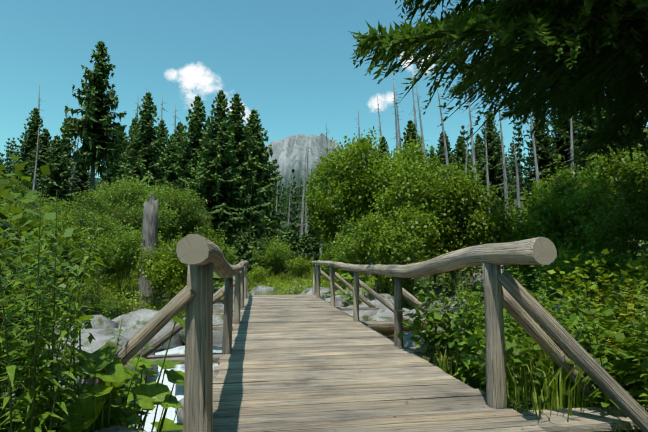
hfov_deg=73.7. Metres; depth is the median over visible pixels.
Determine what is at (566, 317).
herb
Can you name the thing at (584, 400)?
grass
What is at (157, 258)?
bush
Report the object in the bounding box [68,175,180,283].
bush
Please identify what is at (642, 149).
bush
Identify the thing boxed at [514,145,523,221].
dead spruce
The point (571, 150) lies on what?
dead spruce
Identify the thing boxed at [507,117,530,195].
spruce
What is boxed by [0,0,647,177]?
sky
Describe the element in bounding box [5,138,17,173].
spruce
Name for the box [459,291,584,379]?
leafy plant
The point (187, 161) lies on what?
spruce
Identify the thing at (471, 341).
raspberry
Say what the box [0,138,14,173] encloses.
spruce
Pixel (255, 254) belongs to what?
bush
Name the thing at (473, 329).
herb
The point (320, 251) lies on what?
dead spruce
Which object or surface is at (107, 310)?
herb
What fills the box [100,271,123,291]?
grass
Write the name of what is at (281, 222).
spruce
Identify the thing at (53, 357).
fireweed
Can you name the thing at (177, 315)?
grass
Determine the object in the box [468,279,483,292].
grass
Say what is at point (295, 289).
boulder
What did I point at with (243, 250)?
spruce
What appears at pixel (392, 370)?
deck litter
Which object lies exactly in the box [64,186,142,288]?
bush
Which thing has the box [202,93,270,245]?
spruce
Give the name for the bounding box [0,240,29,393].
fireweed
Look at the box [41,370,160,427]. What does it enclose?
butterbur
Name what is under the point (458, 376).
grass
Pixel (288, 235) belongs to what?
spruce
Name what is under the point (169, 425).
butterbur
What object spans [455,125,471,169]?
spruce
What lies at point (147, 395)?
butterbur
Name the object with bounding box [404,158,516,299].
bush
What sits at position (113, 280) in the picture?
shrub
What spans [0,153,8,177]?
spruce
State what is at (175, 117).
dead spruce
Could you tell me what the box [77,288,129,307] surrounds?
shrub
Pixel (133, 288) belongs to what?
shrub
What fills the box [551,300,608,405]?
herb
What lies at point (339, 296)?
boulder
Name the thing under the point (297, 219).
spruce
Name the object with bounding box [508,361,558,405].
grass
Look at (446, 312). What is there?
herb
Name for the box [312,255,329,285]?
spruce
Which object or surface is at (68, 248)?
bush
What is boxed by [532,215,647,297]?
bush
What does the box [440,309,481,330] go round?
boulder
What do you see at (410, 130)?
spruce
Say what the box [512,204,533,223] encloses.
bush
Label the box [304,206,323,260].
spruce
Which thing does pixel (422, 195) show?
bush
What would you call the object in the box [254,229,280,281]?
spruce
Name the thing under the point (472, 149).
dead spruce
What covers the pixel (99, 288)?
shrub
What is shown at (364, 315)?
boulder
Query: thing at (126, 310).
grass
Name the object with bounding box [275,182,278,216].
dead spruce
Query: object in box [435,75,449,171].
dead spruce
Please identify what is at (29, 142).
spruce
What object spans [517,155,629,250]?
bush
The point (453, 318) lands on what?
herb
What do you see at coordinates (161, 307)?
grass
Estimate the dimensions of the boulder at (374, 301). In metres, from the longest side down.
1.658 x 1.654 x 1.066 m
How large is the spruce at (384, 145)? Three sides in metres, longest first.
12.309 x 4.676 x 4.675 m
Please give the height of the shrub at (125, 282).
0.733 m
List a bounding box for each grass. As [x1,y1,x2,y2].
[48,284,87,311]
[79,282,110,308]
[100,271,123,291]
[113,296,139,314]
[141,296,169,310]
[165,296,185,317]
[265,271,284,285]
[292,279,312,294]
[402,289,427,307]
[414,340,463,379]
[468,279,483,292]
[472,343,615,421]
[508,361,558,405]
[510,366,539,391]
[558,378,608,408]
[576,402,637,431]
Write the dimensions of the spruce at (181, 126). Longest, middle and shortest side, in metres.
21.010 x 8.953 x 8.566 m
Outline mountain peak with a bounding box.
[265,133,341,191]
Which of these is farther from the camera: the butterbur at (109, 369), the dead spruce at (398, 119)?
the dead spruce at (398, 119)
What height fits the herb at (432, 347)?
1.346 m
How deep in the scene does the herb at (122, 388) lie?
2.63 m
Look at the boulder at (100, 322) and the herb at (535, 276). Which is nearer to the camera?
the herb at (535, 276)
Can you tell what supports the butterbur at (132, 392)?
on the terrain at (112, 316)
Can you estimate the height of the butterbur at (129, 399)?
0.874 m
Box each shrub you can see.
[8,287,98,310]
[66,279,118,291]
[66,281,123,294]
[76,273,167,298]
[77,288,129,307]
[86,298,159,314]
[91,277,133,288]
[100,275,138,291]
[100,290,162,307]
[114,280,163,294]
[152,284,184,299]
[247,281,260,291]
[248,277,285,286]
[262,282,290,292]
[271,277,310,289]
[271,282,303,294]
[272,279,337,294]
[273,271,310,282]
[292,278,337,290]
[373,285,420,298]
[409,284,427,290]
[449,276,481,297]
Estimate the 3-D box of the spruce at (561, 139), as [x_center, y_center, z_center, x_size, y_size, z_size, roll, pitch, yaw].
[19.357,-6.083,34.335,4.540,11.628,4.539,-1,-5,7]
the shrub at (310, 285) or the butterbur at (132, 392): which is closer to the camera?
the butterbur at (132, 392)
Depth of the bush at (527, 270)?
11.49 m
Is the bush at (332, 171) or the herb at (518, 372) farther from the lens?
the bush at (332, 171)
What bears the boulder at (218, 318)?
on the terrain at (112, 316)
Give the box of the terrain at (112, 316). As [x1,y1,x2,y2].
[1,178,647,431]
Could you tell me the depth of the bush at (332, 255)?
14.79 m
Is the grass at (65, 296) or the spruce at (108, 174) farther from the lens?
the spruce at (108, 174)
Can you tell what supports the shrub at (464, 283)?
on the terrain at (112, 316)
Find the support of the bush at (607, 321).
on the terrain at (112, 316)
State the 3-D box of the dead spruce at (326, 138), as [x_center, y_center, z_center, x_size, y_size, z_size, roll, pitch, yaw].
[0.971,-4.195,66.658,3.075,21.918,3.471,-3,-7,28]
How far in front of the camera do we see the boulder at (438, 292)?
14.24 m
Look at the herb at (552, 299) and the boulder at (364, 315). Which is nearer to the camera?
the herb at (552, 299)
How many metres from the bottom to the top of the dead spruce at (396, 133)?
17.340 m
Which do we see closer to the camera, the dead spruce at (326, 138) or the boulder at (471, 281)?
the boulder at (471, 281)
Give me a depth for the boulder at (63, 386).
6.87 m
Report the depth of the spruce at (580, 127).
29.26 m
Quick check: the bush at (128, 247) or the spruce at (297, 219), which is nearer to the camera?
the bush at (128, 247)
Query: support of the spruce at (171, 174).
on the terrain at (112, 316)
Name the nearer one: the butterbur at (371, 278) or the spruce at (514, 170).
the butterbur at (371, 278)
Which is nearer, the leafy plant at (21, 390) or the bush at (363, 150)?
the leafy plant at (21, 390)
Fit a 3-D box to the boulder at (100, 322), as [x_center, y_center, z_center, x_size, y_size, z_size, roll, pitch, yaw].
[-5.221,2.647,9.043,1.513,0.974,1.750,6,14,37]
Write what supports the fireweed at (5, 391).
on the terrain at (112, 316)
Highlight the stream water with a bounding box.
[131,340,457,431]
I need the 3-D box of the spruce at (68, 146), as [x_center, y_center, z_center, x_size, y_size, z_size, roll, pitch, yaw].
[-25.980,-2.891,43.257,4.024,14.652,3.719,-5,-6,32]
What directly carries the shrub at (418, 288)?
on the terrain at (112, 316)
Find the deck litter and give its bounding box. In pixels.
[246,306,523,429]
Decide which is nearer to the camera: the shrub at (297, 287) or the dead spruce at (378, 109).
the shrub at (297, 287)
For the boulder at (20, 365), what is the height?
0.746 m
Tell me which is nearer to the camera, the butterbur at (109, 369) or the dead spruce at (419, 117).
the butterbur at (109, 369)
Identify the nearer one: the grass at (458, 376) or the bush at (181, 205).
the grass at (458, 376)
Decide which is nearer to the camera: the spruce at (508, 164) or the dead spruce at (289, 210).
the dead spruce at (289, 210)
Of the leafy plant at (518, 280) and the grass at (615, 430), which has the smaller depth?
the grass at (615, 430)
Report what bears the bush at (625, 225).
on the terrain at (112, 316)
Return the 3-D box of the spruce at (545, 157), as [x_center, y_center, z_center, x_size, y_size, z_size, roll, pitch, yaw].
[16.419,-4.264,32.467,3.544,9.120,3.544,3,-7,-39]
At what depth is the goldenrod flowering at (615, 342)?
3.31 m
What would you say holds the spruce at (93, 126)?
on the terrain at (112, 316)
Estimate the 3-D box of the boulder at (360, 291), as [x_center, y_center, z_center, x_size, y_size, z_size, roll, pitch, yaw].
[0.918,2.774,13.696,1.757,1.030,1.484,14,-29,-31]
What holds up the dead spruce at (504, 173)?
on the terrain at (112, 316)
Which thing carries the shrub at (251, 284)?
on the terrain at (112, 316)
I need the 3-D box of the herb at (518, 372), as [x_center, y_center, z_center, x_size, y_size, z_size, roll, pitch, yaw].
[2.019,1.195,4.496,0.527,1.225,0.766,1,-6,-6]
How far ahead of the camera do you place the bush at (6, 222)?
9.22 m
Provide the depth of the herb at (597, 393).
3.13 m
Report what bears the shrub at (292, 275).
on the terrain at (112, 316)
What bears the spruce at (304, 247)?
on the terrain at (112, 316)
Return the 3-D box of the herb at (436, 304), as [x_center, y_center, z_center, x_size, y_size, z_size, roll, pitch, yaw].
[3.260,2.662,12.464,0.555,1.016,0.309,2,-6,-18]
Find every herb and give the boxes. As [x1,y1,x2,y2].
[46,320,153,431]
[87,277,101,312]
[99,288,112,318]
[387,276,393,295]
[412,275,444,365]
[428,292,443,312]
[437,273,465,376]
[439,285,479,361]
[449,266,484,389]
[464,288,484,388]
[478,304,518,400]
[503,272,555,391]
[503,315,525,389]
[507,264,547,366]
[507,278,557,363]
[538,282,590,400]
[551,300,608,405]
[569,290,647,431]
[578,289,619,330]
[591,275,628,326]
[608,299,647,402]
[623,315,647,402]
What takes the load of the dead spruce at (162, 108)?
on the terrain at (112, 316)
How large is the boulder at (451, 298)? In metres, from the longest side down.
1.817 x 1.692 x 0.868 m
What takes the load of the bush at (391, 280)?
on the terrain at (112, 316)
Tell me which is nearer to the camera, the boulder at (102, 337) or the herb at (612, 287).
the herb at (612, 287)
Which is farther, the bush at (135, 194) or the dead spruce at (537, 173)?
the dead spruce at (537, 173)
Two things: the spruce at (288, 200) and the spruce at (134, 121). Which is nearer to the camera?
the spruce at (134, 121)
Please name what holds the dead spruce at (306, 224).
on the terrain at (112, 316)
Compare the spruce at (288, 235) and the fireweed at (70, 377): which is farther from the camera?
the spruce at (288, 235)
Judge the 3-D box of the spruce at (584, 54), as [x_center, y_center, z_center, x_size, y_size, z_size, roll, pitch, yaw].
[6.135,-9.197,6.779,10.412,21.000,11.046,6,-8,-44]
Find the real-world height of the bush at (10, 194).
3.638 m
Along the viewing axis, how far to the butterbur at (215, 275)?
12.08 m
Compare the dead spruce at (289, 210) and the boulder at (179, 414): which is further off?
the dead spruce at (289, 210)
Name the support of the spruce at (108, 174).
on the terrain at (112, 316)
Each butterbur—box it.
[0,357,46,431]
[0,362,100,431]
[1,380,143,431]
[11,315,184,431]
[33,384,133,431]
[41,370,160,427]
[42,357,184,431]
[83,375,169,431]
[128,404,183,430]
[213,272,234,303]
[336,269,363,289]
[337,282,373,305]
[349,274,378,303]
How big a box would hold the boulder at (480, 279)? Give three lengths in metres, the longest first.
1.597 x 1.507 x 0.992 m
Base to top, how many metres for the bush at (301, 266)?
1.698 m
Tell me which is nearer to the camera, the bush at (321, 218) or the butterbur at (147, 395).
the butterbur at (147, 395)
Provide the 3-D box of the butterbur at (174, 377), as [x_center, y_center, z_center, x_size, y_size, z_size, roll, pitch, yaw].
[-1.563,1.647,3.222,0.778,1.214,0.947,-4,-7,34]
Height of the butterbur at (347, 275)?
1.318 m
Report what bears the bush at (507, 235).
on the terrain at (112, 316)
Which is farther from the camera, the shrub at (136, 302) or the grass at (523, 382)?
the shrub at (136, 302)
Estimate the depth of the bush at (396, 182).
15.24 m
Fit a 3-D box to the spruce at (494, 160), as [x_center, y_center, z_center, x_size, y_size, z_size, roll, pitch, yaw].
[13.871,-3.895,35.726,3.843,10.262,3.844,2,-6,-28]
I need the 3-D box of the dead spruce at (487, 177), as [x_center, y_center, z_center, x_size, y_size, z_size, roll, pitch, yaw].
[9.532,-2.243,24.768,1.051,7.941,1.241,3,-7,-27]
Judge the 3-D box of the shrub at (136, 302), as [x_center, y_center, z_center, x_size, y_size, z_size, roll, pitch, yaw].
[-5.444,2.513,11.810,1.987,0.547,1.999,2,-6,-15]
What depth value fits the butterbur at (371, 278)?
12.51 m
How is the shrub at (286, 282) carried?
on the terrain at (112, 316)
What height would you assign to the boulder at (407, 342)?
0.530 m
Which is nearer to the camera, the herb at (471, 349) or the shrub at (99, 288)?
the herb at (471, 349)
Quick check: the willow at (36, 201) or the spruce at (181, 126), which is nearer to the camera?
the willow at (36, 201)
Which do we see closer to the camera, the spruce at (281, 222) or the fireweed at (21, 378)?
the fireweed at (21, 378)
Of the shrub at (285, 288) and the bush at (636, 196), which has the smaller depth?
the bush at (636, 196)
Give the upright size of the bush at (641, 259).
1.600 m
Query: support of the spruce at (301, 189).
on the terrain at (112, 316)
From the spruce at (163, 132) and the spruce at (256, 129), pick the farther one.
the spruce at (163, 132)
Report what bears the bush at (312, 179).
on the terrain at (112, 316)
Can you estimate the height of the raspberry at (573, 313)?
1.098 m
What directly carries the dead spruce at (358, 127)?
on the terrain at (112, 316)
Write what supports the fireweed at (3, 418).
on the terrain at (112, 316)
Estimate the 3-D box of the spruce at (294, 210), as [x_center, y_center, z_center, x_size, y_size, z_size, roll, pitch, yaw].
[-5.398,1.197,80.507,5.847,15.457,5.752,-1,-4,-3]
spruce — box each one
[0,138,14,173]
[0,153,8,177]
[0,157,7,184]
[4,108,49,192]
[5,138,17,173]
[20,128,66,200]
[32,129,39,194]
[35,135,78,213]
[38,81,44,124]
[58,118,76,189]
[61,144,96,215]
[62,41,127,192]
[67,136,80,198]
[99,129,126,190]
[111,92,171,266]
[113,118,137,189]
[152,119,168,163]
[156,135,185,192]
[159,95,169,138]
[163,96,210,241]
[164,121,187,179]
[171,102,180,132]
[184,90,253,248]
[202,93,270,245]
[213,244,234,282]
[230,225,260,287]
[244,225,259,250]
[245,109,293,242]
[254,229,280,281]
[260,142,284,240]
[268,159,295,236]
[272,231,292,279]
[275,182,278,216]
[278,169,304,236]
[282,224,300,277]
[283,184,292,216]
[284,183,304,244]
[284,186,291,227]
[296,142,306,237]
[296,229,316,272]
[297,178,305,208]
[300,148,309,244]
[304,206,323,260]
[311,139,322,258]
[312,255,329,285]
[325,126,328,154]
[348,0,647,169]
[354,108,359,138]
[371,136,392,214]
[376,95,381,141]
[392,79,398,152]
[394,82,402,148]
[398,120,429,167]
[409,73,418,139]
[414,85,425,160]
[426,146,434,163]
[434,132,454,168]
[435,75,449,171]
[450,136,484,233]
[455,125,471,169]
[463,94,480,178]
[463,123,469,173]
[469,134,488,179]
[476,111,516,217]
[482,116,496,211]
[490,103,516,213]
[505,152,513,187]
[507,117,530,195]
[507,147,524,185]
[508,140,522,184]
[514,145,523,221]
[516,109,564,208]
[526,113,545,201]
[546,108,583,178]
[561,105,598,176]
[562,118,577,175]
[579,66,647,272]
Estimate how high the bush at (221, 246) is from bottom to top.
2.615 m
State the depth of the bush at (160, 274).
12.37 m
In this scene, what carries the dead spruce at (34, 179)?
on the terrain at (112, 316)
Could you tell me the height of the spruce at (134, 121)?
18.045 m
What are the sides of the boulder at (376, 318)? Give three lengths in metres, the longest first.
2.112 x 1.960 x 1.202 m
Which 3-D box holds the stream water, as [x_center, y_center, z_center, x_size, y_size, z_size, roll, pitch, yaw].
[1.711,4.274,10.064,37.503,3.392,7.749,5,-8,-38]
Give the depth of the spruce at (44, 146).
36.92 m
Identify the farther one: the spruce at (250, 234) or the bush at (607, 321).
the spruce at (250, 234)
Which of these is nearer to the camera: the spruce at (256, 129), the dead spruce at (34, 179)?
the dead spruce at (34, 179)
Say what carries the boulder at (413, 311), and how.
on the terrain at (112, 316)
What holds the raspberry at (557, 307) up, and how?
on the terrain at (112, 316)
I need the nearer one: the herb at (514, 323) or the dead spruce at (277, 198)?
the herb at (514, 323)
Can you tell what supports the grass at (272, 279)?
on the terrain at (112, 316)
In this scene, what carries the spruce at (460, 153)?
on the terrain at (112, 316)
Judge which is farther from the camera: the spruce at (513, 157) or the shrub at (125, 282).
the spruce at (513, 157)
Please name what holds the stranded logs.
on the terrain at (112, 316)
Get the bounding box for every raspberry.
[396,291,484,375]
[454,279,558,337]
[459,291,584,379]
[459,309,607,410]
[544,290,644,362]
[545,288,627,335]
[549,297,604,321]
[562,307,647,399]
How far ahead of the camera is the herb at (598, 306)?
4.07 m
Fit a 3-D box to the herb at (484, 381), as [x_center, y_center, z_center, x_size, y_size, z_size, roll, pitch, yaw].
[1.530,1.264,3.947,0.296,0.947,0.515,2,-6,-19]
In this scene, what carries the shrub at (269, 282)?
on the terrain at (112, 316)
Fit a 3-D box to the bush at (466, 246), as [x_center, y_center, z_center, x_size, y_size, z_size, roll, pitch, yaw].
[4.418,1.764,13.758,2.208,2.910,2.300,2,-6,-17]
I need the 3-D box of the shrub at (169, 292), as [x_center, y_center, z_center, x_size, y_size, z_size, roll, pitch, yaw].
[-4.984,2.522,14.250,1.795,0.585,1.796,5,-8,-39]
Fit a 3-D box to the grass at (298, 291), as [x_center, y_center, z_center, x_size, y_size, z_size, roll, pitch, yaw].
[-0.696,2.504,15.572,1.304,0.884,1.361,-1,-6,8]
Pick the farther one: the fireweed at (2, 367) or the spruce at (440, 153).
the spruce at (440, 153)
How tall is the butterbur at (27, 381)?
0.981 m
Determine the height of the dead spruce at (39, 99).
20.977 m
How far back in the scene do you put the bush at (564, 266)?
8.68 m
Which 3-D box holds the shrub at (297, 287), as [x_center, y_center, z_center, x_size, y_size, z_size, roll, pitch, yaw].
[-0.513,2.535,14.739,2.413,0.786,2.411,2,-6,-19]
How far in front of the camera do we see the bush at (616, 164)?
13.69 m
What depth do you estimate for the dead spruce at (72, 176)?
36.91 m
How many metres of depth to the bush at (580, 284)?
4.35 m
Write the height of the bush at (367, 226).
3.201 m
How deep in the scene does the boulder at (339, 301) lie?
12.00 m
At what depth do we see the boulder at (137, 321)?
10.19 m
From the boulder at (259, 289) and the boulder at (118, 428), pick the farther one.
the boulder at (259, 289)
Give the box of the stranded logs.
[371,321,459,338]
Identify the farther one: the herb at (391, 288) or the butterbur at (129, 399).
the herb at (391, 288)
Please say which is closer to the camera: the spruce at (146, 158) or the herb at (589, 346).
the herb at (589, 346)
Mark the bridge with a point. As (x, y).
(259, 383)
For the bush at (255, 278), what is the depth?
18.46 m
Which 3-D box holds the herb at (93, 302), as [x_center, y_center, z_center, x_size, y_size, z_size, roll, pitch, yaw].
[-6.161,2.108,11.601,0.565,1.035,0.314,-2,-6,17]
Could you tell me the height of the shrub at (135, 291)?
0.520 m
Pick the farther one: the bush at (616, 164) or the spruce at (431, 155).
the spruce at (431, 155)
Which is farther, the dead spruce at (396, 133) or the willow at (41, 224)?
the dead spruce at (396, 133)
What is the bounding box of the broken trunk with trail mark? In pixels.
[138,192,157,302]
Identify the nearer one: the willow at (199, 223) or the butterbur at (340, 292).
the butterbur at (340, 292)
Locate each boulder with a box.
[1,345,51,384]
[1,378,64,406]
[48,328,157,400]
[51,315,119,333]
[94,425,141,431]
[111,309,183,351]
[175,375,216,423]
[178,303,233,345]
[249,285,276,294]
[285,285,308,293]
[300,287,329,297]
[323,297,349,306]
[325,294,351,303]
[335,287,367,295]
[343,304,376,320]
[359,294,393,306]
[368,315,393,339]
[376,306,408,318]
[393,331,429,346]
[404,309,442,331]
[408,300,439,311]
[414,285,455,298]
[428,295,464,309]
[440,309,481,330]
[468,265,511,284]
[472,272,502,291]
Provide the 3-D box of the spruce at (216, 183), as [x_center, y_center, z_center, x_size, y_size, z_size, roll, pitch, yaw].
[-9.056,-2.978,36.544,6.150,16.412,6.150,-7,-10,44]
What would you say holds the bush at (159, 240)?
on the terrain at (112, 316)
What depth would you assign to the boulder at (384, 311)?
10.96 m
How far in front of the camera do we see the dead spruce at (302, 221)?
73.05 m
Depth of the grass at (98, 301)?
12.25 m
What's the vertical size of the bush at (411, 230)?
3.638 m
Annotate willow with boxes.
[0,175,39,207]
[0,191,69,272]
[1,206,82,287]
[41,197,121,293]
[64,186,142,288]
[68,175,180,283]
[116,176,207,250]
[140,189,212,262]
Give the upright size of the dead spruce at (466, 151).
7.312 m
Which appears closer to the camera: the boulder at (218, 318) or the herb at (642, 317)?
the herb at (642, 317)
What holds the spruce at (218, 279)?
on the terrain at (112, 316)
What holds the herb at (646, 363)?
on the terrain at (112, 316)
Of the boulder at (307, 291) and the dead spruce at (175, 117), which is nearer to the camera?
the boulder at (307, 291)
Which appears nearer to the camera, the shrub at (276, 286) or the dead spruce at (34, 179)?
the shrub at (276, 286)
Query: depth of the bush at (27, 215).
13.25 m
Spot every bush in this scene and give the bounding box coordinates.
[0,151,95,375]
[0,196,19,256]
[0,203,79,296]
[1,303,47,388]
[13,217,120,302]
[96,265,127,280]
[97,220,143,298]
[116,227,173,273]
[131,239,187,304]
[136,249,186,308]
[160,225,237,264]
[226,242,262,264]
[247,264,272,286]
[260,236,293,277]
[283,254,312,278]
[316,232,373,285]
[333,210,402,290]
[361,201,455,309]
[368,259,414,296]
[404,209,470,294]
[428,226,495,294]
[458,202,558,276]
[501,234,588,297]
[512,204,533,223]
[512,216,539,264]
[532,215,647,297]
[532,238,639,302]
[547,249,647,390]
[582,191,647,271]
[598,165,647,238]
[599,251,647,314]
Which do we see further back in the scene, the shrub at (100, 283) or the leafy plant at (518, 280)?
the shrub at (100, 283)
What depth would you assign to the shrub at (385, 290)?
14.54 m
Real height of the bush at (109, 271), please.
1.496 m
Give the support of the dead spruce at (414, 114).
on the terrain at (112, 316)
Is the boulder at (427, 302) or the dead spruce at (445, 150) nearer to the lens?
the boulder at (427, 302)
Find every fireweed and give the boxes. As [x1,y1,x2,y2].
[0,189,86,431]
[0,233,99,431]
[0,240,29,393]
[1,220,109,431]
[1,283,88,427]
[1,337,63,423]
[25,322,84,418]
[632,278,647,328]
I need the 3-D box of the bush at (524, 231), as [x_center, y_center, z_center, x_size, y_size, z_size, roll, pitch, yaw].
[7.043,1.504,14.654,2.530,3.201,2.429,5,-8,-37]
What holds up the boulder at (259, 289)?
on the terrain at (112, 316)
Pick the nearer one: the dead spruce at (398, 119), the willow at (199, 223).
the willow at (199, 223)
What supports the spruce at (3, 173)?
on the terrain at (112, 316)
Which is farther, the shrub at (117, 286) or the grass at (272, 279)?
the grass at (272, 279)
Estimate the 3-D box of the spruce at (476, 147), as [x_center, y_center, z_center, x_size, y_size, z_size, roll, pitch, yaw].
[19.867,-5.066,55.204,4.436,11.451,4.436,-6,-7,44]
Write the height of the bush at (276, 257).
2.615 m
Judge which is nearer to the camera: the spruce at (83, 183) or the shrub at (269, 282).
the shrub at (269, 282)
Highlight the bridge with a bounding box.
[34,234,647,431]
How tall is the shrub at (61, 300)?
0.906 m
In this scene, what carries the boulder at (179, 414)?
on the terrain at (112, 316)
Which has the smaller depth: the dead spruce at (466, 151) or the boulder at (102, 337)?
the boulder at (102, 337)
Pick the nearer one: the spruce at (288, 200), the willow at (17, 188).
the willow at (17, 188)
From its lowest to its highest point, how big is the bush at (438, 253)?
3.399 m
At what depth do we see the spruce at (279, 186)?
80.40 m
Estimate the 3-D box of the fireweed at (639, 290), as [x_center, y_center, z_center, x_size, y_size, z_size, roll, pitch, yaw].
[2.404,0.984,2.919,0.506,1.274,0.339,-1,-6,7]
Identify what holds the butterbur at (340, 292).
on the terrain at (112, 316)
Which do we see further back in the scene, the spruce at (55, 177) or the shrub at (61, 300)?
the spruce at (55, 177)
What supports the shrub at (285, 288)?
on the terrain at (112, 316)

